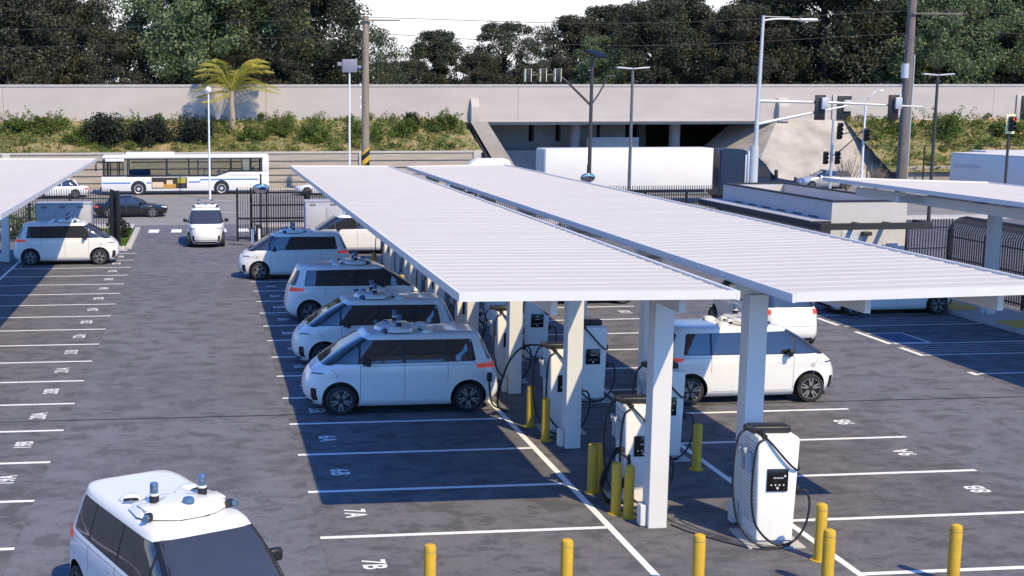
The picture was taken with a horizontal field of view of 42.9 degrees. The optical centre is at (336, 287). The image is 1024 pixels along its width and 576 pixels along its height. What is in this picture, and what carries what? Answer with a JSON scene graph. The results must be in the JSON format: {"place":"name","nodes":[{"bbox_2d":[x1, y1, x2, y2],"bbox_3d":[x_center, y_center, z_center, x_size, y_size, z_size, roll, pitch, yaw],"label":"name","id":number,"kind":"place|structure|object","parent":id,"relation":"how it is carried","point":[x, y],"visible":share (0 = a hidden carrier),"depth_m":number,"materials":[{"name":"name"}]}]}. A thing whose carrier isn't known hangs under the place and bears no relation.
{"place":"outdoors","nodes":[
{"label":"outdoors","id":0,"kind":"place"},
{"bbox_2d":[236,187,309,240],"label":"sliding gate","id":1,"kind":"structure","parent":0,"point":[267,217],"depth_m":70.29,"materials":[{"name":"black metal"}]},
{"bbox_2d":[238,27,312,83],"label":"broadleaf tree","id":2,"kind":"object","parent":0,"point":[292,64],"visible":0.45,"depth_m":143.45,"materials":[{"name":"green plant"}]},
{"bbox_2d":[1,124,729,155],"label":"hill","id":3,"kind":"structure","parent":0,"point":[657,135],"depth_m":154.97,"materials":[{"name":"plant"}]},
{"bbox_2d":[0,0,88,84],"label":"broadleaf tree","id":4,"kind":"object","parent":3,"relation":"on","point":[27,72],"visible":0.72,"depth_m":143.52,"materials":[{"name":"green plant"}]},
{"bbox_2d":[0,0,122,84],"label":"broadleaf tree","id":5,"kind":"object","parent":3,"relation":"on","point":[87,11],"visible":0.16,"depth_m":155.21,"materials":[{"name":"green plant"}]},
{"bbox_2d":[80,28,163,84],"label":"broadleaf tree","id":6,"kind":"object","parent":3,"relation":"on","point":[111,50],"visible":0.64,"depth_m":144.60,"materials":[{"name":"green plant"}]},
{"bbox_2d":[109,0,251,83],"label":"broadleaf tree","id":7,"kind":"object","parent":3,"relation":"on","point":[147,36],"visible":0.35,"depth_m":144.20,"materials":[{"name":"green plant"}]},
{"bbox_2d":[127,0,291,84],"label":"broadleaf tree","id":8,"kind":"object","parent":3,"relation":"on","point":[179,7],"visible":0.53,"depth_m":142.23,"materials":[{"name":"green plant"}]},
{"bbox_2d":[185,0,327,83],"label":"broadleaf tree","id":9,"kind":"object","parent":3,"relation":"on","point":[295,21],"visible":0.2,"depth_m":145.97,"materials":[{"name":"green plant"}]},
{"bbox_2d":[206,0,381,83],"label":"broadleaf tree","id":10,"kind":"object","parent":3,"relation":"on","point":[278,7],"visible":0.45,"depth_m":144.04,"materials":[{"name":"green plant"}]},
{"bbox_2d":[249,0,369,83],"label":"broadleaf tree","id":11,"kind":"object","parent":3,"relation":"on","point":[314,4],"visible":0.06,"depth_m":151.08,"materials":[{"name":"green plant"}]},
{"bbox_2d":[321,26,411,83],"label":"broadleaf tree","id":12,"kind":"object","parent":3,"relation":"on","point":[380,37],"visible":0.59,"depth_m":147.59,"materials":[{"name":"green plant"}]},
{"bbox_2d":[389,59,436,83],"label":"broadleaf tree","id":13,"kind":"object","parent":3,"relation":"on","point":[412,65],"visible":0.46,"depth_m":164.02,"materials":[{"name":"green plant"}]},
{"bbox_2d":[404,29,469,83],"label":"broadleaf tree","id":14,"kind":"object","parent":3,"relation":"on","point":[438,52],"visible":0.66,"depth_m":169.85,"materials":[{"name":"green plant"}]},
{"bbox_2d":[449,51,505,83],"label":"broadleaf tree","id":15,"kind":"object","parent":3,"relation":"on","point":[470,60],"visible":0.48,"depth_m":166.91,"materials":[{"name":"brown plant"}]},
{"bbox_2d":[459,20,550,83],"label":"broadleaf tree","id":16,"kind":"object","parent":3,"relation":"on","point":[507,31],"visible":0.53,"depth_m":170.38,"materials":[{"name":"green plant"}]},
{"bbox_2d":[534,56,581,83],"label":"broadleaf tree","id":17,"kind":"object","parent":3,"relation":"on","point":[563,64],"visible":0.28,"depth_m":162.30,"materials":[{"name":"green plant"}]},
{"bbox_2d":[532,14,617,83],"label":"broadleaf tree","id":18,"kind":"object","parent":3,"relation":"on","point":[568,25],"visible":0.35,"depth_m":191.10,"materials":[{"name":"green plant"}]},
{"bbox_2d":[567,34,636,83],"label":"broadleaf tree","id":19,"kind":"object","parent":3,"relation":"on","point":[582,66],"visible":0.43,"depth_m":160.34,"materials":[{"name":"green plant"}]},
{"bbox_2d":[564,4,649,80],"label":"broadleaf tree","id":20,"kind":"object","parent":3,"relation":"on","point":[608,13],"visible":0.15,"depth_m":194.09,"materials":[{"name":"green plant"}]},
{"bbox_2d":[595,0,714,83],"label":"broadleaf tree","id":21,"kind":"object","parent":3,"relation":"on","point":[624,34],"visible":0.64,"depth_m":157.81,"materials":[{"name":"green plant"}]},
{"bbox_2d":[625,0,724,83],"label":"broadleaf tree","id":22,"kind":"object","parent":3,"relation":"on","point":[697,10],"visible":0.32,"depth_m":161.62,"materials":[{"name":"green plant"}]},
{"bbox_2d":[691,2,798,83],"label":"broadleaf tree","id":23,"kind":"object","parent":3,"relation":"on","point":[735,29],"visible":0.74,"depth_m":156.88,"materials":[{"name":"green plant"}]},
{"bbox_2d":[702,0,819,83],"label":"broadleaf tree","id":24,"kind":"object","parent":3,"relation":"on","point":[759,2],"visible":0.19,"depth_m":162.22,"materials":[{"name":"green plant"}]},
{"bbox_2d":[747,0,907,83],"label":"broadleaf tree","id":25,"kind":"object","parent":3,"relation":"on","point":[850,60],"visible":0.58,"depth_m":158.38,"materials":[{"name":"green plant"}]},
{"bbox_2d":[776,0,939,83],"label":"broadleaf tree","id":26,"kind":"object","parent":3,"relation":"on","point":[836,3],"visible":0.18,"depth_m":161.73,"materials":[{"name":"green plant"}]},
{"bbox_2d":[869,0,1003,83],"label":"broadleaf tree","id":27,"kind":"object","parent":3,"relation":"on","point":[935,63],"visible":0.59,"depth_m":155.21,"materials":[{"name":"green plant"}]},
{"bbox_2d":[895,0,1013,83],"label":"broadleaf tree","id":28,"kind":"object","parent":3,"relation":"on","point":[975,21],"visible":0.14,"depth_m":159.42,"materials":[{"name":"green plant"}]},
{"bbox_2d":[948,0,1023,83],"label":"broadleaf tree","id":29,"kind":"object","parent":3,"relation":"on","point":[1013,62],"visible":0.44,"depth_m":157.11,"materials":[{"name":"green plant"}]},
{"bbox_2d":[30,0,947,84],"label":"sky","id":30,"kind":"structure","parent":0,"point":[524,11],"materials":[{"name":"white"}]},
{"bbox_2d":[0,187,1010,249],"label":"pavement","id":31,"kind":"structure","parent":0,"point":[131,241],"depth_m":82.12,"materials":[{"name":"concrete"}]},
{"bbox_2d":[0,115,1022,170],"bbox_3d":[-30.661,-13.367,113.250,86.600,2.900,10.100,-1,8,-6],"label":"bank","id":32,"kind":"structure","parent":0,"point":[465,137],"depth_m":113.76,"materials":[{"name":"plant"}]},
{"bbox_2d":[24,105,71,133],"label":"shrub","id":33,"kind":"object","parent":32,"relation":"on","point":[52,125],"visible":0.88,"depth_m":114.57,"materials":[{"name":"green plant"}]},
{"bbox_2d":[79,111,128,147],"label":"shrub","id":34,"kind":"object","parent":32,"relation":"on","point":[105,127],"visible":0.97,"depth_m":111.59,"materials":[{"name":"green plant"}]},
{"bbox_2d":[123,109,175,147],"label":"shrub","id":35,"kind":"object","parent":32,"relation":"on","point":[149,133],"visible":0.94,"depth_m":112.08,"materials":[{"name":"green plant"}]},
{"bbox_2d":[167,108,214,143],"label":"shrub","id":36,"kind":"object","parent":32,"relation":"on","point":[191,130],"visible":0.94,"depth_m":112.42,"materials":[{"name":"green plant"}]},
{"bbox_2d":[192,58,279,130],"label":"palm tree","id":37,"kind":"object","parent":32,"relation":"on","point":[241,72],"visible":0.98,"depth_m":116.43,"materials":[{"name":"green plant"}]},
{"bbox_2d":[261,110,298,135],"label":"shrub","id":38,"kind":"object","parent":32,"relation":"on","point":[283,130],"visible":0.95,"depth_m":115.64,"materials":[{"name":"green plant"}]},
{"bbox_2d":[292,116,327,143],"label":"shrub","id":39,"kind":"object","parent":32,"relation":"on","point":[311,130],"visible":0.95,"depth_m":114.06,"materials":[{"name":"green plant"}]},
{"bbox_2d":[424,107,464,132],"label":"shrub","id":40,"kind":"object","parent":32,"relation":"on","point":[447,118],"visible":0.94,"depth_m":117.84,"materials":[{"name":"green plant"}]},
{"bbox_2d":[0,113,1023,172],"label":"bank weeds","id":41,"kind":"object","parent":32,"relation":"on","point":[330,127],"visible":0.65,"depth_m":116.48,"materials":[{"name":"plant"}]},
{"bbox_2d":[0,250,1023,575],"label":"stall pavement","id":42,"kind":"structure","parent":0,"point":[696,502],"depth_m":26.99,"materials":[{"name":"asphalt"}]},
{"bbox_2d":[35,201,92,223],"bbox_3d":[-13.709,-3.051,64.914,2.760,2.580,1.190,-1,8,-6],"label":"utility cabinet","id":43,"kind":"object","parent":42,"relation":"on","point":[50,210],"visible":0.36,"depth_m":64.25,"materials":[{"name":"white metal"}]},
{"bbox_2d":[14,212,119,265],"bbox_3d":[-12.790,-2.394,61.058,4.913,2.390,2.400,-1,8,-6],"label":"robotaxi van","id":44,"kind":"object","parent":42,"relation":"on","point":[69,238],"visible":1,"depth_m":60.19,"materials":[{"name":"white paint"}]},
{"bbox_2d":[238,221,349,279],"bbox_3d":[-1.852,-1.694,56.214,4.913,2.390,2.400,-1,8,-6],"label":"robotaxi van","id":45,"kind":"object","parent":42,"relation":"on","point":[285,250],"visible":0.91,"depth_m":55.34,"materials":[{"name":"white paint"}]},
{"bbox_2d":[284,250,419,319],"bbox_3d":[0.606,-0.132,45.626,4.913,2.390,2.400,-1,8,-6],"label":"robotaxi van","id":46,"kind":"object","parent":42,"relation":"on","point":[312,287],"visible":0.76,"depth_m":44.69,"materials":[{"name":"white paint"}]},
{"bbox_2d":[291,280,454,362],"bbox_3d":[1.129,1.006,37.922,4.913,2.390,2.400,-1,8,-6],"label":"robotaxi van","id":47,"kind":"object","parent":42,"relation":"on","point":[317,332],"visible":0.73,"depth_m":37.11,"materials":[{"name":"white paint"}]},
{"bbox_2d":[301,310,497,414],"bbox_3d":[1.573,1.793,32.597,4.913,2.390,2.400,-1,8,-6],"label":"robotaxi van","id":48,"kind":"object","parent":42,"relation":"on","point":[395,360],"visible":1,"depth_m":31.77,"materials":[{"name":"white paint"}]},
{"bbox_2d":[482,305,531,383],"bbox_3d":[4.669,1.510,35.489,1.348,2.143,1.071,-1,8,-4],"label":"ev charger","id":49,"kind":"object","parent":42,"relation":"on","point":[498,328],"visible":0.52,"depth_m":35.19,"materials":[{"name":"white plastic"}]},
{"bbox_2d":[0,253,1023,575],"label":"stall lines","id":50,"kind":"object","parent":42,"relation":"on","point":[610,527],"visible":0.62,"depth_m":26.84,"materials":[{"name":"white paint"}]},
{"bbox_2d":[290,165,739,527],"bbox_3d":[2.236,-0.521,40.480,4.660,4.675,39.510,-1,8,-6],"label":"charging canopy","id":51,"kind":"object","parent":42,"relation":"on","point":[471,251],"visible":0.84,"depth_m":26.67,"materials":[{"name":"white metal"}]},
{"bbox_2d":[522,301,556,360],"bbox_3d":[5.878,1.059,38.527,1.348,2.143,1.071,-1,8,-5],"label":"ev charger","id":52,"kind":"object","parent":42,"relation":"on","point":[536,326],"visible":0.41,"depth_m":38.22,"materials":[{"name":"white plastic"}]},
{"bbox_2d":[532,341,590,434],"bbox_3d":[5.214,2.302,30.124,1.348,2.143,1.071,-1,8,-5],"label":"ev charger","id":53,"kind":"object","parent":42,"relation":"on","point":[551,368],"visible":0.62,"depth_m":29.84,"materials":[{"name":"white plastic"}]},
{"bbox_2d":[560,538,572,575],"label":"bollard","id":54,"kind":"object","parent":42,"relation":"on","point":[566,566],"visible":1,"depth_m":19.82,"materials":[{"name":"metal"}]},
{"bbox_2d":[584,443,598,494],"bbox_3d":[5.070,3.558,25.400,0.300,1.000,0.300,5,10,33],"label":"bollard","id":55,"kind":"object","parent":42,"relation":"on","point":[592,469],"visible":0.97,"depth_m":25.33,"materials":[{"name":"metal"}]},
{"bbox_2d":[581,319,615,402],"bbox_3d":[6.476,1.843,33.219,1.348,2.143,1.071,-1,8,-4],"label":"ev charger","id":56,"kind":"object","parent":42,"relation":"on","point":[595,361],"visible":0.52,"depth_m":32.91,"materials":[{"name":"white plastic"}]},
{"bbox_2d":[607,462,622,515],"bbox_3d":[5.258,3.751,24.096,0.300,1.000,0.300,8,11,42],"label":"bollard","id":57,"kind":"object","parent":42,"relation":"on","point":[616,484],"visible":0.98,"depth_m":24.02,"materials":[{"name":"metal"}]},
{"bbox_2d":[620,465,635,519],"bbox_3d":[5.450,3.780,23.897,0.300,1.000,0.300,0,8,3],"label":"bollard","id":58,"kind":"object","parent":42,"relation":"on","point":[629,481],"visible":1,"depth_m":23.83,"materials":[{"name":"metal"}]},
{"bbox_2d":[602,394,673,508],"bbox_3d":[5.757,3.094,24.762,1.348,2.143,1.071,0,8,-2],"label":"ev charger","id":59,"kind":"object","parent":42,"relation":"on","point":[628,427],"visible":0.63,"depth_m":24.46,"materials":[{"name":"white plastic"}]},
{"bbox_2d":[599,447,630,505],"bbox_3d":[5.312,3.583,24.443,0.614,1.086,0.279,-1,8,-6],"label":"cable bundle","id":60,"kind":"object","parent":59,"relation":"hanging from","point":[605,471],"visible":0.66,"depth_m":24.45,"materials":[{"name":"rubber"}]},
{"bbox_2d":[632,361,694,461],"bbox_3d":[7.016,2.628,27.902,1.348,2.143,1.071,-1,8,-5],"label":"ev charger","id":61,"kind":"object","parent":42,"relation":"on","point":[678,397],"visible":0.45,"depth_m":27.62,"materials":[{"name":"white plastic"}]},
{"bbox_2d":[689,423,703,470],"bbox_3d":[7.580,3.324,26.961,0.300,1.000,0.300,-6,11,-37],"label":"bollard","id":62,"kind":"object","parent":42,"relation":"on","point":[697,446],"visible":1,"depth_m":26.89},
{"bbox_2d":[692,533,705,575],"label":"bollard","id":63,"kind":"object","parent":42,"relation":"on","point":[698,557],"visible":1,"depth_m":20.05,"materials":[{"name":"metal"}]},
{"bbox_2d":[406,164,1023,524],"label":"charging canopy","id":64,"kind":"object","parent":42,"relation":"on","point":[757,262],"visible":0.69,"depth_m":26.17,"materials":[{"name":"white metal"}]},
{"bbox_2d":[673,303,832,404],"bbox_3d":[10.502,1.637,33.564,4.913,2.390,2.400,-1,8,-6],"label":"robotaxi van","id":65,"kind":"object","parent":42,"relation":"on","point":[706,352],"visible":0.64,"depth_m":32.69,"materials":[{"name":"white metal"}]},
{"bbox_2d":[729,422,810,548],"bbox_3d":[7.554,3.413,22.590,1.348,2.143,1.071,0,8,-2],"label":"ev charger","id":66,"kind":"object","parent":42,"relation":"on","point":[769,462],"visible":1,"depth_m":22.31,"materials":[{"name":"plastic"}]},
{"bbox_2d":[810,502,827,562],"bbox_3d":[8.169,4.108,21.650,0.300,1.000,0.300,-4,9,-26],"label":"bollard","id":67,"kind":"object","parent":42,"relation":"on","point":[821,516],"visible":0.91,"depth_m":21.58,"materials":[{"name":"metal"}]},
{"bbox_2d":[821,528,835,575],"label":"bollard","id":68,"kind":"object","parent":42,"relation":"on","point":[828,551],"visible":1,"depth_m":20.27,"materials":[{"name":"metal"}]},
{"bbox_2d":[815,245,951,315],"bbox_3d":[20.029,-0.346,46.876,4.913,2.390,2.400,-1,8,-6],"label":"robotaxi van","id":69,"kind":"object","parent":42,"relation":"on","point":[936,305],"visible":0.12,"depth_m":46.11,"materials":[{"name":"white metal"}]},
{"bbox_2d":[946,523,962,575],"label":"bollard","id":70,"kind":"object","parent":42,"relation":"on","point":[954,549],"visible":1,"depth_m":20.50,"materials":[{"name":"metal"}]},
{"bbox_2d":[0,219,1023,575],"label":"ground","id":71,"kind":"structure","parent":0,"point":[184,333],"depth_m":33.07,"materials":[{"name":"asphalt"}]},
{"bbox_2d":[0,158,96,261],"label":"charging canopy","id":72,"kind":"object","parent":71,"relation":"on","point":[24,181],"visible":1,"depth_m":50.30,"materials":[{"name":"white metal"}]},
{"bbox_2d":[0,189,109,240],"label":"picket fence","id":73,"kind":"object","parent":71,"relation":"on","point":[54,198],"visible":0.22,"depth_m":69.74,"materials":[{"name":"black metal"}]},
{"bbox_2d":[70,470,284,575],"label":"robotaxi van","id":74,"kind":"object","parent":71,"relation":"on","point":[160,523],"visible":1,"depth_m":17.88,"materials":[{"name":"white metal"}]},
{"bbox_2d":[183,199,227,246],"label":"robotaxi van","id":75,"kind":"object","parent":71,"relation":"on","point":[205,223],"visible":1,"depth_m":67.44,"materials":[{"name":"white paint"}]},
{"bbox_2d":[0,150,481,188],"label":"retaining wall","id":76,"kind":"structure","parent":71,"relation":"on","point":[282,174],"depth_m":110.79,"materials":[{"name":"concrete"}]},
{"bbox_2d":[303,199,342,229],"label":"utility cabinet","id":77,"kind":"object","parent":71,"relation":"on","point":[317,212],"visible":0.2,"depth_m":67.61,"materials":[{"name":"white metal"}]},
{"bbox_2d":[312,211,382,250],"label":"robotaxi van","id":78,"kind":"object","parent":71,"relation":"on","point":[355,235],"visible":0.3,"depth_m":64.10,"materials":[{"name":"white paint"}]},
{"bbox_2d":[468,122,514,165],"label":"wing strut","id":79,"kind":"object","parent":71,"relation":"on","point":[487,140],"visible":0.57,"depth_m":118.87,"materials":[{"name":"concrete"}]},
{"bbox_2d":[0,84,1023,147],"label":"overpass","id":80,"kind":"object","parent":71,"relation":"on","point":[674,106],"visible":0.68,"depth_m":122.37,"materials":[{"name":"concrete"}]},
{"bbox_2d":[466,124,624,170],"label":"abutment","id":81,"kind":"object","parent":71,"relation":"on","point":[519,147],"visible":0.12,"depth_m":130.46,"materials":[{"name":"concrete"}]},
{"bbox_2d":[305,185,811,237],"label":"picket fence","id":82,"kind":"object","parent":71,"relation":"on","point":[686,194],"visible":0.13,"depth_m":71.69,"materials":[{"name":"black metal"}]},
{"bbox_2d":[524,50,615,182],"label":"signal mast","id":83,"kind":"object","parent":71,"relation":"on","point":[543,75],"visible":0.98,"depth_m":72.85,"materials":[{"name":"grey metal"}]},
{"bbox_2d":[586,137,638,146],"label":"parapet wall","id":84,"kind":"structure","parent":71,"relation":"on","point":[610,141],"depth_m":126.16,"materials":[{"name":"concrete"}]},
{"bbox_2d":[708,280,816,343],"bbox_3d":[13.885,0.379,42.036,2.400,2.390,4.913,-1,8,-6],"label":"robotaxi van","id":85,"kind":"object","parent":71,"relation":"on","point":[799,319],"visible":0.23,"depth_m":39.79,"materials":[{"name":"white metal"}]},
{"bbox_2d":[746,16,922,182],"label":"signal mast","id":86,"kind":"object","parent":71,"relation":"on","point":[823,102],"visible":0.91,"depth_m":80.58,"materials":[{"name":"metal"}]},
{"bbox_2d":[822,177,1023,313],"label":"charging canopy","id":87,"kind":"object","parent":71,"relation":"on","point":[964,196],"visible":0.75,"depth_m":45.10,"materials":[{"name":"white metal"}]},
{"bbox_2d":[904,218,953,259],"bbox_3d":[25.874,-1.770,56.122,2.317,2.500,0.108,-2,9,-11],"label":"picket fence","id":88,"kind":"object","parent":71,"relation":"on","point":[907,236],"visible":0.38,"depth_m":56.06,"materials":[{"name":"black metal"}]},
{"bbox_2d":[921,73,954,221],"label":"lot lamp","id":89,"kind":"object","parent":71,"relation":"on","point":[933,142],"visible":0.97,"depth_m":78.59,"materials":[{"name":"grey metal"}]},
{"bbox_2d":[944,299,1023,334],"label":"kerb island","id":90,"kind":"structure","parent":71,"relation":"on","point":[1007,314],"depth_m":45.21,"materials":[{"name":"concrete"}]},
{"bbox_2d":[946,216,1023,310],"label":"curved top fence","id":91,"kind":"object","parent":71,"relation":"on","point":[950,237],"visible":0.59,"depth_m":49.55,"materials":[{"name":"black metal"}]},
{"bbox_2d":[0,185,1023,225],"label":"street","id":92,"kind":"structure","parent":0,"point":[179,204],"depth_m":95.31,"materials":[{"name":"asphalt"}]},
{"bbox_2d":[38,179,89,197],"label":"parked car","id":93,"kind":"object","parent":92,"relation":"on","point":[69,184],"visible":0.45,"depth_m":100.97,"materials":[{"name":"white paint"}]},
{"bbox_2d":[94,194,167,216],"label":"sedan car","id":94,"kind":"object","parent":92,"relation":"on","point":[131,205],"visible":0.73,"depth_m":84.38,"materials":[{"name":"black paint"}]},
{"bbox_2d":[95,151,268,194],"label":"city bus","id":95,"kind":"object","parent":92,"relation":"on","point":[139,182],"visible":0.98,"depth_m":104.19,"materials":[{"name":"white metal"}]},
{"bbox_2d":[359,16,399,165],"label":"utility pole","id":96,"kind":"object","parent":92,"relation":"on","point":[365,157],"visible":0.66,"depth_m":99.41,"materials":[{"name":"brown wood"}]},
{"bbox_2d":[536,147,713,192],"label":"semi trailer","id":97,"kind":"object","parent":92,"relation":"on","point":[657,167],"visible":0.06,"depth_m":93.49,"materials":[{"name":"metal"}]},
{"bbox_2d":[707,148,798,198],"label":"truck tractor","id":98,"kind":"object","parent":92,"relation":"on","point":[729,165],"visible":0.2,"depth_m":94.38,"materials":[{"name":"grey metal"}]},
{"bbox_2d":[796,169,851,188],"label":"street car","id":99,"kind":"object","parent":92,"relation":"on","point":[814,179],"visible":0.48,"depth_m":109.75,"materials":[{"name":"silver metal"}]},
{"bbox_2d":[823,119,861,188],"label":"signal post","id":100,"kind":"object","parent":92,"relation":"on","point":[840,129],"visible":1,"depth_m":104.10,"materials":[{"name":"metal"}]},
{"bbox_2d":[895,0,966,192],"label":"utility pole","id":101,"kind":"object","parent":92,"relation":"on","point":[907,71],"visible":0.93,"depth_m":98.72,"materials":[{"name":"grey wood"}]},
{"bbox_2d":[949,152,1023,185],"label":"semi trailer","id":102,"kind":"object","parent":92,"relation":"on","point":[979,166],"visible":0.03,"depth_m":94.11,"materials":[{"name":"metal"}]},
{"bbox_2d":[704,120,895,180],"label":"slope paving","id":103,"kind":"structure","parent":0,"point":[790,149],"depth_m":122.61,"materials":[{"name":"concrete"}]},
{"bbox_2d":[698,182,931,249],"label":"flat roof building","id":104,"kind":"structure","parent":0,"point":[845,214],"depth_m":56.58,"materials":[{"name":"beige paint"}]},
{"bbox_2d":[844,118,1023,171],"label":"bank","id":105,"kind":"structure","parent":0,"point":[918,148],"depth_m":122.16,"materials":[{"name":"plant"}]},
{"bbox_2d":[0,111,1023,165],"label":"bank scrub","id":106,"kind":"object","parent":105,"relation":"on","point":[393,135],"visible":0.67,"depth_m":116.98,"materials":[{"name":"plant"}]},
{"bbox_2d":[915,105,976,141],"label":"shrub","id":107,"kind":"object","parent":105,"relation":"on","point":[949,124],"visible":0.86,"depth_m":122.64,"materials":[{"name":"green plant"}]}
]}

